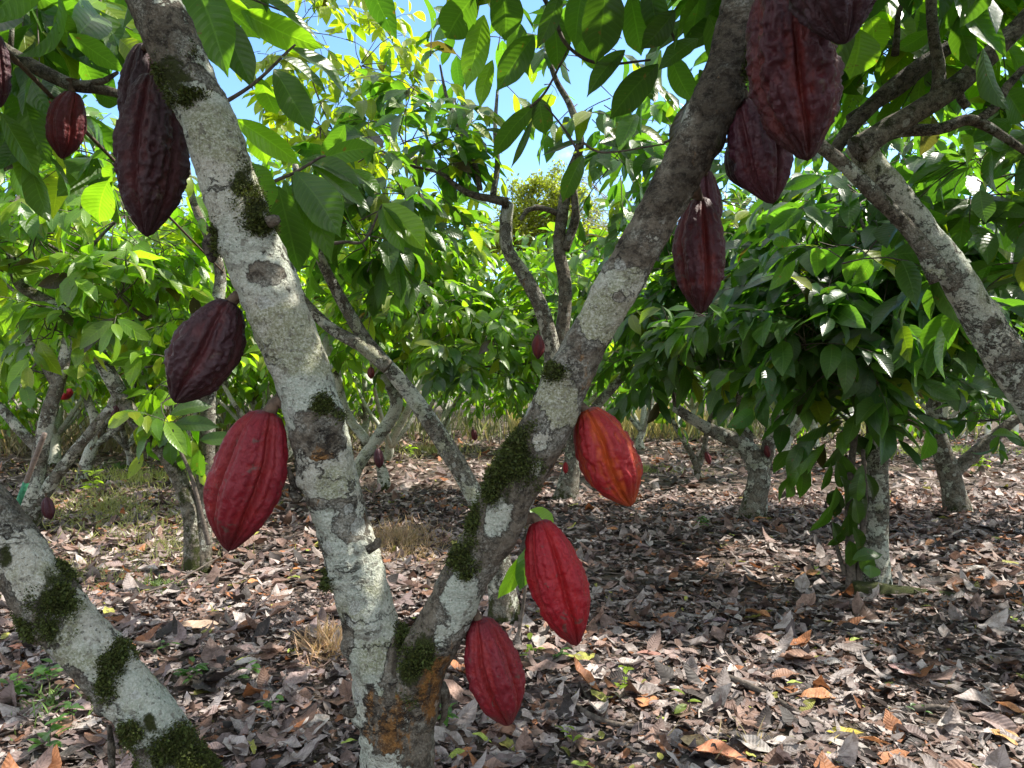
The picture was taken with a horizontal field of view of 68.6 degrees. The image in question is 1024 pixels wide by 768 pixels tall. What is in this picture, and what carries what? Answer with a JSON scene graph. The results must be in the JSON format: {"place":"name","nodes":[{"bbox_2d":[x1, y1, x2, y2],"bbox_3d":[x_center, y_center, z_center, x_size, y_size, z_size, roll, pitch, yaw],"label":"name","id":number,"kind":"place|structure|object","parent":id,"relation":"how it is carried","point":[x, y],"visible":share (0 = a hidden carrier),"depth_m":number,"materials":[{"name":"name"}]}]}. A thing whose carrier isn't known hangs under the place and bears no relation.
{"place":"outdoors","nodes":[
{"label":"outdoors","id":0,"kind":"place"},
{"bbox_2d":[0,36,230,280],"bbox_3d":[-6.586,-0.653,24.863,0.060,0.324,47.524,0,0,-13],"label":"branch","id":1,"kind":"object","parent":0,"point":[6,54],"visible":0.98,"depth_m":1.75,"materials":[{"name":"wood"}]},
{"bbox_2d":[0,390,1023,767],"bbox_3d":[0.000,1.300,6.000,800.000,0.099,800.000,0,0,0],"label":"ground","id":2,"kind":"structure","parent":0,"point":[602,762],"depth_m":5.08,"materials":[{"name":"brown plant"}]},
{"bbox_2d":[0,673,31,701],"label":"weed plant","id":3,"kind":"object","parent":2,"relation":"on","point":[17,688],"visible":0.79,"depth_m":2.96,"materials":[{"name":"green plant"}]},
{"bbox_2d":[11,749,34,761],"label":"fallen leaf","id":4,"kind":"object","parent":2,"relation":"on","point":[17,755],"visible":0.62,"depth_m":2.53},
{"bbox_2d":[16,432,46,505],"bbox_3d":[-4.075,0.844,6.276,0.482,0.892,0.049,0,0,20],"label":"garden stake","id":5,"kind":"object","parent":2,"relation":"on","point":[25,483],"visible":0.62,"depth_m":6.24,"materials":[{"name":"paint"}]},
{"bbox_2d":[28,658,62,692],"bbox_3d":[-1.913,1.208,3.083,0.114,0.135,0.141,0,0,21],"label":"weed plant","id":6,"kind":"object","parent":2,"relation":"on","point":[40,670],"visible":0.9,"depth_m":3.08,"materials":[{"name":"green plant"}]},
{"bbox_2d":[27,717,72,751],"bbox_3d":[-1.575,1.216,2.565,0.141,0.141,0.118,0,0,-35],"label":"weed plant","id":7,"kind":"object","parent":2,"relation":"on","point":[45,736],"visible":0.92,"depth_m":2.56,"materials":[{"name":"green plant"}]},
{"bbox_2d":[51,715,74,735],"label":"fallen leaf","id":8,"kind":"object","parent":2,"relation":"on","point":[67,722],"visible":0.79,"depth_m":2.73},
{"bbox_2d":[0,144,131,529],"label":"cocoa tree","id":9,"kind":"object","parent":2,"relation":"on","point":[40,484],"visible":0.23,"depth_m":6.59,"materials":[{"name":"green plant"}]},
{"bbox_2d":[41,493,54,519],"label":"cocoa pod","id":10,"kind":"object","parent":9,"relation":"hanging from","point":[47,508],"visible":1,"depth_m":6.47,"materials":[{"name":"plant"}]},
{"bbox_2d":[0,0,142,223],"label":"cocoa tree","id":11,"kind":"object","parent":2,"relation":"on","point":[27,152],"visible":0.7,"depth_m":2.25,"materials":[{"name":"green plant"}]},
{"bbox_2d":[45,78,86,158],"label":"cocoa pod","id":12,"kind":"object","parent":11,"relation":"hanging from","point":[66,125],"visible":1,"depth_m":2.02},
{"bbox_2d":[1,273,141,434],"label":"cocoa tree","id":13,"kind":"object","parent":2,"relation":"on","point":[17,395],"visible":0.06,"depth_m":12.69,"materials":[{"name":"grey plant"}]},
{"bbox_2d":[59,701,84,726],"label":"weed plant","id":14,"kind":"object","parent":2,"relation":"on","point":[67,704],"visible":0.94,"depth_m":2.75,"materials":[{"name":"green plant"}]},
{"bbox_2d":[59,699,92,711],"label":"fallen leaf","id":15,"kind":"object","parent":2,"relation":"on","point":[85,704],"visible":0.62,"depth_m":2.88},
{"bbox_2d":[5,222,163,432],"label":"cocoa tree","id":16,"kind":"object","parent":2,"relation":"on","point":[81,405],"visible":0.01,"depth_m":14.98,"materials":[{"name":"green plant"}]},
{"bbox_2d":[0,187,169,466],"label":"cocoa tree","id":17,"kind":"object","parent":2,"relation":"on","point":[23,415],"visible":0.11,"depth_m":12.07,"materials":[{"name":"green plant"}]},
{"bbox_2d":[74,735,106,750],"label":"fallen leaf","id":18,"kind":"object","parent":2,"relation":"on","point":[102,741],"visible":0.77,"depth_m":2.61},
{"bbox_2d":[80,470,102,495],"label":"weed plant","id":19,"kind":"object","parent":2,"relation":"on","point":[92,482],"visible":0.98,"depth_m":8.39,"materials":[{"name":"green plant"}]},
{"bbox_2d":[84,728,106,742],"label":"fallen leaf","id":20,"kind":"object","parent":2,"relation":"on","point":[89,736],"visible":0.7,"depth_m":2.64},
{"bbox_2d":[0,483,225,767],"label":"cocoa tree","id":21,"kind":"object","parent":2,"relation":"on","point":[71,631],"visible":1,"depth_m":1.29,"materials":[{"name":"grey plant"}]},
{"bbox_2d":[37,337,199,468],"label":"cocoa tree","id":22,"kind":"object","parent":2,"relation":"on","point":[125,443],"visible":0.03,"depth_m":11.34,"materials":[{"name":"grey plant"}]},
{"bbox_2d":[0,100,259,574],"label":"cocoa tree","id":23,"kind":"object","parent":2,"relation":"on","point":[88,281],"visible":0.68,"depth_m":5.05,"materials":[{"name":"green plant"}]},
{"bbox_2d":[157,400,226,545],"bbox_3d":[-2.132,0.590,5.059,0.561,0.975,0.188,0,0,0],"label":"cocoa sprout","id":24,"kind":"object","parent":23,"relation":"attached to","point":[172,454],"visible":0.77,"depth_m":5.01,"materials":[{"name":"green plant"}]},
{"bbox_2d":[0,141,265,481],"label":"cocoa tree","id":25,"kind":"object","parent":2,"relation":"on","point":[95,443],"visible":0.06,"depth_m":9.98,"materials":[{"name":"green plant"}]},
{"bbox_2d":[29,296,253,440],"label":"cocoa tree","id":26,"kind":"object","parent":2,"relation":"on","point":[162,373],"visible":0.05,"depth_m":10.00,"materials":[{"name":"green plant"}]},
{"bbox_2d":[129,640,160,647],"bbox_3d":[-1.732,1.227,3.537,0.241,0.062,0.061,0,0,30],"label":"fallen stick","id":27,"kind":"object","parent":2,"relation":"on","point":[148,644],"visible":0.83,"depth_m":3.49,"materials":[{"name":"wood"}]},
{"bbox_2d":[121,556,220,599],"bbox_3d":[-2.119,1.225,4.728,0.105,0.080,0.914,0,0,19],"label":"fallen stick","id":28,"kind":"object","parent":2,"relation":"on","point":[178,579],"visible":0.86,"depth_m":4.68,"materials":[{"name":"wood"}]},
{"bbox_2d":[172,657,208,683],"bbox_3d":[-1.335,1.206,3.129,0.138,0.111,0.108,0,0,-33],"label":"weed plant","id":29,"kind":"object","parent":2,"relation":"on","point":[203,666],"visible":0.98,"depth_m":3.13,"materials":[{"name":"green plant"}]},
{"bbox_2d":[180,620,223,630],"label":"fallen leaf","id":30,"kind":"object","parent":2,"relation":"on","point":[197,623],"visible":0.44,"depth_m":3.88,"materials":[{"name":"plant"}]},
{"bbox_2d":[231,657,261,666],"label":"fallen leaf","id":31,"kind":"object","parent":2,"relation":"on","point":[241,661],"visible":0.87,"depth_m":3.31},
{"bbox_2d":[238,660,259,677],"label":"weed plant","id":32,"kind":"object","parent":2,"relation":"on","point":[257,665],"visible":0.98,"depth_m":3.17,"materials":[{"name":"green plant"}]},
{"bbox_2d":[103,270,397,420],"bbox_3d":[-3.333,-0.194,10.164,3.729,3.098,3.093,0,0,0],"label":"cocoa tree","id":33,"kind":"object","parent":2,"relation":"on","point":[164,314],"visible":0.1,"depth_m":9.66,"materials":[{"name":"green plant"}]},
{"bbox_2d":[125,125,392,458],"bbox_3d":[-3.235,-1.043,10.081,3.478,4.859,3.711,0,0,13],"label":"cocoa tree","id":34,"kind":"object","parent":2,"relation":"on","point":[242,391],"visible":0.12,"depth_m":10.14,"materials":[{"name":"green plant"}]},
{"bbox_2d":[254,695,283,717],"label":"weed plant","id":35,"kind":"object","parent":2,"relation":"on","point":[266,704],"visible":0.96,"depth_m":2.86,"materials":[{"name":"green plant"}]},
{"bbox_2d":[184,192,356,429],"bbox_3d":[-4.039,-1.019,12.742,3.552,4.796,3.507,0,0,0],"label":"cocoa tree","id":36,"kind":"object","parent":2,"relation":"on","point":[256,404],"visible":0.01,"depth_m":12.15,"materials":[{"name":"green plant"}]},
{"bbox_2d":[283,670,307,684],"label":"fallen leaf","id":37,"kind":"object","parent":2,"relation":"on","point":[294,678],"visible":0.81,"depth_m":3.17,"materials":[{"name":"plant"}]},
{"bbox_2d":[302,714,329,734],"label":"fallen leaf","id":38,"kind":"object","parent":2,"relation":"on","point":[324,718],"visible":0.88,"depth_m":2.79,"materials":[{"name":"plant"}]},
{"bbox_2d":[212,0,505,491],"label":"cocoa tree","id":39,"kind":"object","parent":2,"relation":"on","point":[446,262],"visible":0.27,"depth_m":7.80,"materials":[{"name":"green plant"}]},
{"bbox_2d":[374,445,383,467],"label":"cocoa pod","id":40,"kind":"object","parent":39,"relation":"hanging from","point":[378,458],"visible":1,"depth_m":6.57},
{"bbox_2d":[303,229,437,447],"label":"cocoa tree","id":41,"kind":"object","parent":2,"relation":"on","point":[365,418],"visible":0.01,"depth_m":14.83,"materials":[{"name":"green plant"}]},
{"bbox_2d":[311,193,473,462],"bbox_3d":[-2.154,-0.871,12.543,3.463,4.590,3.587,0,0,18],"label":"cocoa tree","id":42,"kind":"object","parent":2,"relation":"on","point":[395,436],"visible":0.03,"depth_m":12.39,"materials":[{"name":"green plant"}]},
{"bbox_2d":[359,311,442,429],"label":"cocoa tree","id":43,"kind":"object","parent":2,"relation":"on","point":[431,401],"visible":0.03,"depth_m":21.52,"materials":[{"name":"green plant"}]},
{"bbox_2d":[398,331,461,426],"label":"cocoa tree","id":44,"kind":"object","parent":2,"relation":"on","point":[445,405],"visible":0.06,"depth_m":14.95,"materials":[{"name":"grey plant"}]},
{"bbox_2d":[437,703,457,728],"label":"weed plant","id":45,"kind":"object","parent":2,"relation":"on","point":[451,715],"visible":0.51,"depth_m":2.80,"materials":[{"name":"green plant"}]},
{"bbox_2d":[391,279,519,434],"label":"cocoa tree","id":46,"kind":"object","parent":2,"relation":"on","point":[449,407],"visible":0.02,"depth_m":18.01,"materials":[{"name":"grey plant"}]},
{"bbox_2d":[291,0,683,624],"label":"cocoa tree","id":47,"kind":"object","parent":2,"relation":"on","point":[398,273],"visible":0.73,"depth_m":4.02,"materials":[{"name":"green plant"}]},
{"bbox_2d":[532,330,544,358],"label":"cocoa pod","id":48,"kind":"object","parent":47,"relation":"hanging from","point":[538,346],"visible":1,"depth_m":4.03,"materials":[{"name":"plant"}]},
{"bbox_2d":[0,401,982,458],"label":"dry cane thicket","id":49,"kind":"object","parent":2,"relation":"on","point":[71,434],"visible":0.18,"depth_m":17.00,"materials":[{"name":"beige plant"}]},
{"bbox_2d":[0,0,1009,767],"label":"cocoa tree","id":50,"kind":"object","parent":2,"relation":"on","point":[266,236],"visible":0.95,"depth_m":1.35,"materials":[{"name":"grey plant"}]},
{"bbox_2d":[117,43,152,113],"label":"cocoa pod","id":51,"kind":"object","parent":50,"relation":"hanging from","point":[137,63],"visible":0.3,"depth_m":1.57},
{"bbox_2d":[112,61,190,236],"bbox_3d":[-0.719,-0.464,1.499,0.143,0.341,0.147,0,0,0],"label":"cocoa pod","id":52,"kind":"object","parent":50,"relation":"hanging from","point":[152,163],"visible":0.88,"depth_m":1.46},
{"bbox_2d":[164,290,245,402],"bbox_3d":[-0.565,-0.074,1.378,0.131,0.218,0.133,0,0,25],"label":"cocoa pod","id":53,"kind":"object","parent":50,"relation":"hanging from","point":[203,352],"visible":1,"depth_m":1.34,"materials":[{"name":"plant"}]},
{"bbox_2d":[203,391,288,550],"bbox_3d":[-0.480,0.157,1.361,0.149,0.290,0.136,0,0,0],"label":"cocoa pod","id":54,"kind":"object","parent":50,"relation":"hanging from","point":[246,478],"visible":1,"depth_m":1.33,"materials":[{"name":"plant"}]},
{"bbox_2d":[464,610,525,725],"bbox_3d":[-0.032,0.517,1.381,0.114,0.224,0.110,0,0,0],"label":"cocoa pod","id":55,"kind":"object","parent":50,"relation":"hanging from","point":[495,673],"visible":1,"depth_m":1.35,"materials":[{"name":"plant"}]},
{"bbox_2d":[497,507,553,636],"bbox_3d":[0.078,0.921,3.664,0.227,0.663,0.270,0,0,-29],"label":"cocoa sprout","id":56,"kind":"object","parent":50,"relation":"attached to","point":[515,576],"visible":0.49,"depth_m":3.69,"materials":[{"name":"green plant"}]},
{"bbox_2d":[524,512,590,645],"bbox_3d":[0.082,0.346,1.346,0.120,0.237,0.108,0,0,0],"label":"cocoa pod","id":57,"kind":"object","parent":50,"relation":"hanging from","point":[558,583],"visible":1,"depth_m":1.31,"materials":[{"name":"plant"}]},
{"bbox_2d":[573,402,642,506],"bbox_3d":[0.174,0.124,1.361,0.126,0.197,0.108,0,0,0],"label":"cocoa pod","id":58,"kind":"object","parent":50,"relation":"hanging from","point":[608,457],"visible":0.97,"depth_m":1.32,"materials":[{"name":"plant"}]},
{"bbox_2d":[672,186,725,313],"bbox_3d":[0.356,-0.249,1.412,0.104,0.233,0.117,0,0,0],"label":"cocoa pod","id":59,"kind":"object","parent":50,"relation":"hanging from","point":[698,249],"visible":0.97,"depth_m":1.39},
{"bbox_2d":[699,170,722,218],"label":"cocoa pod","id":60,"kind":"object","parent":50,"relation":"hanging from","point":[709,187],"visible":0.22,"depth_m":1.50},
{"bbox_2d":[724,137,743,188],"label":"cocoa pod","id":61,"kind":"object","parent":50,"relation":"hanging from","point":[729,164],"visible":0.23,"depth_m":1.35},
{"bbox_2d":[727,85,793,203],"bbox_3d":[0.413,-0.403,1.259,0.106,0.202,0.096,0,0,0],"label":"cocoa pod","id":62,"kind":"object","parent":50,"relation":"hanging from","point":[760,159],"visible":0.77,"depth_m":1.24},
{"bbox_2d":[745,0,844,160],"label":"cocoa pod","id":63,"kind":"object","parent":50,"relation":"hanging from","point":[794,68],"visible":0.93,"depth_m":1.08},
{"bbox_2d":[788,0,876,44],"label":"cocoa pod","id":64,"kind":"object","parent":50,"relation":"hanging from","point":[838,22],"visible":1,"depth_m":0.97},
{"bbox_2d":[484,723,539,739],"bbox_3d":[0.007,1.306,2.804,0.235,0.044,0.085,0,0,14],"label":"fallen leaf","id":65,"kind":"object","parent":2,"relation":"on","point":[508,730],"visible":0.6,"depth_m":2.83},
{"bbox_2d":[5,226,1021,418],"bbox_3d":[-1.778,-3.304,33.557,86.291,9.680,15.800,0,0,0],"label":"wood","id":66,"kind":"object","parent":2,"relation":"on","point":[517,236],"visible":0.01,"depth_m":31.58,"materials":[{"name":"green plant"}]},
{"bbox_2d":[442,282,617,427],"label":"cocoa tree","id":67,"kind":"object","parent":2,"relation":"on","point":[514,403],"visible":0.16,"depth_m":14.12,"materials":[{"name":"green plant"}]},
{"bbox_2d":[522,633,544,657],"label":"weed plant","id":68,"kind":"object","parent":2,"relation":"on","point":[529,636],"visible":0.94,"depth_m":3.53,"materials":[{"name":"green plant"}]},
{"bbox_2d":[532,635,545,646],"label":"fallen leaf","id":69,"kind":"object","parent":2,"relation":"on","point":[538,640],"visible":0.84,"depth_m":3.66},
{"bbox_2d":[389,192,706,501],"bbox_3d":[0.340,-0.454,8.449,4.116,3.610,3.175,0,0,0],"label":"cocoa tree","id":70,"kind":"object","parent":2,"relation":"on","point":[510,328],"visible":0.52,"depth_m":7.73,"materials":[{"name":"green plant"}]},
{"bbox_2d":[479,159,621,292],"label":"tall tree","id":71,"kind":"object","parent":2,"relation":"on","point":[533,222],"visible":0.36,"depth_m":56.30,"materials":[{"name":"green plant"}]},
{"bbox_2d":[519,300,624,404],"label":"cocoa tree","id":72,"kind":"object","parent":2,"relation":"on","point":[593,397],"visible":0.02,"depth_m":18.51,"materials":[{"name":"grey plant"}]},
{"bbox_2d":[547,263,664,449],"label":"cocoa tree","id":73,"kind":"object","parent":2,"relation":"on","point":[641,425],"visible":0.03,"depth_m":14.79,"materials":[{"name":"green plant"}]},
{"bbox_2d":[563,694,665,732],"bbox_3d":[0.358,1.292,2.910,0.487,0.047,0.125,0,0,44],"label":"fallen stick","id":74,"kind":"object","parent":2,"relation":"on","point":[587,713],"visible":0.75,"depth_m":2.85,"materials":[{"name":"wood"}]},
{"bbox_2d":[614,665,633,698],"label":"weed plant","id":75,"kind":"object","parent":2,"relation":"on","point":[625,670],"visible":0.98,"depth_m":3.09,"materials":[{"name":"green plant"}]},
{"bbox_2d":[558,149,725,418],"bbox_3d":[4.549,-3.459,26.339,6.054,9.724,5.254,0,0,0],"label":"tree","id":76,"kind":"object","parent":2,"relation":"on","point":[601,194],"visible":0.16,"depth_m":25.85,"materials":[{"name":"plant"}]},
{"bbox_2d":[636,693,656,706],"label":"fallen leaf","id":77,"kind":"object","parent":2,"relation":"on","point":[645,701],"visible":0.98,"depth_m":3.05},
{"bbox_2d":[597,289,735,479],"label":"cocoa tree","id":78,"kind":"object","parent":2,"relation":"on","point":[697,464],"visible":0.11,"depth_m":10.01,"materials":[{"name":"green plant"}]},
{"bbox_2d":[663,649,685,664],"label":"fallen leaf","id":79,"kind":"object","parent":2,"relation":"on","point":[671,653],"visible":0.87,"depth_m":3.58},
{"bbox_2d":[651,252,704,437],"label":"cocoa tree","id":80,"kind":"object","parent":2,"relation":"on","point":[691,406],"visible":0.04,"depth_m":17.75,"materials":[{"name":"green plant"}]},
{"bbox_2d":[671,688,700,717],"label":"weed plant","id":81,"kind":"object","parent":2,"relation":"on","point":[679,708],"visible":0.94,"depth_m":2.97,"materials":[{"name":"green plant"}]},
{"bbox_2d":[680,734,705,745],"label":"fallen leaf","id":82,"kind":"object","parent":2,"relation":"on","point":[699,741],"visible":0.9,"depth_m":2.74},
{"bbox_2d":[587,101,854,519],"bbox_3d":[1.916,-0.750,6.635,2.654,4.216,2.394,0,0,0],"label":"cocoa tree","id":83,"kind":"object","parent":2,"relation":"on","point":[643,311],"visible":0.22,"depth_m":6.54,"materials":[{"name":"green plant"}]},
{"bbox_2d":[693,739,749,760],"bbox_3d":[0.735,1.289,2.628,0.195,0.048,0.092,0,0,0],"label":"fallen leaf","id":84,"kind":"object","parent":2,"relation":"on","point":[729,751],"visible":0.94,"depth_m":2.65,"materials":[{"name":"plant"}]},
{"bbox_2d":[734,734,772,751],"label":"fallen leaf","id":85,"kind":"object","parent":2,"relation":"on","point":[753,741],"visible":0.95,"depth_m":2.68,"materials":[{"name":"plant"}]},
{"bbox_2d":[699,671,824,726],"bbox_3d":[1.056,1.289,3.070,0.060,0.060,0.715,0,0,-35],"label":"fallen stick","id":86,"kind":"object","parent":2,"relation":"on","point":[750,686],"visible":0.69,"depth_m":3.15,"materials":[{"name":"wood"}]},
{"bbox_2d":[529,0,1023,443],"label":"cocoa tree","id":87,"kind":"object","parent":2,"relation":"on","point":[922,74],"visible":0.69,"depth_m":2.46,"materials":[{"name":"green plant"}]},
{"bbox_2d":[771,668,799,677],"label":"fallen leaf","id":88,"kind":"object","parent":2,"relation":"on","point":[780,672],"visible":1,"depth_m":3.31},
{"bbox_2d":[778,649,815,658],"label":"fallen leaf","id":89,"kind":"object","parent":2,"relation":"on","point":[800,652],"visible":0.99,"depth_m":3.54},
{"bbox_2d":[769,408,848,447],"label":"cocoa tree","id":90,"kind":"object","parent":2,"relation":"on","point":[814,424],"depth_m":15.15,"materials":[{"name":"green plant"}]},
{"bbox_2d":[702,167,923,469],"bbox_3d":[4.435,-0.975,11.619,3.687,4.728,3.726,0,0,0],"label":"cocoa tree","id":91,"kind":"object","parent":2,"relation":"on","point":[796,425],"visible":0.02,"depth_m":11.60,"materials":[{"name":"green plant"}]},
{"bbox_2d":[800,687,836,697],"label":"fallen leaf","id":92,"kind":"object","parent":2,"relation":"on","point":[820,692],"visible":0.96,"depth_m":3.08,"materials":[{"name":"plant"}]},
{"bbox_2d":[633,133,1023,599],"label":"cocoa tree","id":93,"kind":"object","parent":2,"relation":"on","point":[823,347],"visible":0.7,"depth_m":4.58,"materials":[{"name":"green plant"}]},
{"bbox_2d":[827,726,862,733],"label":"fallen leaf","id":94,"kind":"object","parent":2,"relation":"on","point":[834,729],"visible":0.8,"depth_m":2.77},
{"bbox_2d":[810,435,881,589],"bbox_3d":[2.074,0.739,4.586,0.394,1.110,0.333,0,0,0],"label":"climbing plant","id":95,"kind":"object","parent":2,"relation":"on","point":[850,479],"visible":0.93,"depth_m":4.59,"materials":[{"name":"green plant"}]},
{"bbox_2d":[827,738,876,753],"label":"fallen leaf","id":96,"kind":"object","parent":2,"relation":"on","point":[837,741],"visible":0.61,"depth_m":2.66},
{"bbox_2d":[888,663,917,673],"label":"fallen leaf","id":97,"kind":"object","parent":2,"relation":"on","point":[907,670],"visible":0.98,"depth_m":3.38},
{"bbox_2d":[794,42,1023,513],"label":"cocoa tree","id":98,"kind":"object","parent":2,"relation":"on","point":[951,469],"visible":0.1,"depth_m":7.59,"materials":[{"name":"green plant"}]},
{"bbox_2d":[897,644,924,657],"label":"fallen leaf","id":99,"kind":"object","parent":2,"relation":"on","point":[918,652],"visible":0.98,"depth_m":3.57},
{"bbox_2d":[909,704,995,728],"bbox_3d":[1.735,1.289,2.871,0.097,0.044,0.393,0,0,-41],"label":"fallen stick","id":100,"kind":"object","parent":2,"relation":"on","point":[917,708],"visible":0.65,"depth_m":2.96,"materials":[{"name":"wood"}]},
{"bbox_2d":[943,759,976,767],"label":"fallen leaf","id":101,"kind":"object","parent":2,"relation":"on","point":[955,763],"visible":1,"depth_m":2.47,"materials":[{"name":"plant"}]},
{"bbox_2d":[901,198,1018,462],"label":"cocoa tree","id":102,"kind":"object","parent":2,"relation":"on","point":[946,410],"visible":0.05,"depth_m":12.36,"materials":[{"name":"green plant"}]},
{"bbox_2d":[939,650,1020,677],"bbox_3d":[2.152,1.300,3.336,0.182,0.023,0.618,0,0,-22],"label":"fallen twig","id":103,"kind":"object","parent":2,"relation":"on","point":[942,658],"visible":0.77,"depth_m":3.54,"materials":[{"name":"wood"}]},
{"bbox_2d":[976,712,1019,735],"bbox_3d":[1.814,1.269,2.792,0.079,0.052,0.184,0,0,-28],"label":"fallen leaf","id":104,"kind":"object","parent":2,"relation":"on","point":[996,720],"visible":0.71,"depth_m":2.81,"materials":[{"name":"plant"}]},
{"bbox_2d":[990,729,1020,745],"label":"fallen leaf","id":105,"kind":"object","parent":2,"relation":"on","point":[996,731],"visible":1,"depth_m":2.72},
{"bbox_2d":[997,701,1023,712],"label":"fallen leaf","id":106,"kind":"object","parent":2,"relation":"on","point":[1012,706],"visible":1,"depth_m":2.94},
{"bbox_2d":[1,0,1023,300],"label":"sky","id":107,"kind":"structure","parent":0,"point":[579,74],"materials":[{"name":"blue"}]},
{"bbox_2d":[8,438,1023,759],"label":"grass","id":108,"kind":"structure","parent":0,"point":[388,536],"depth_m":6.33,"materials":[{"name":"plant"}]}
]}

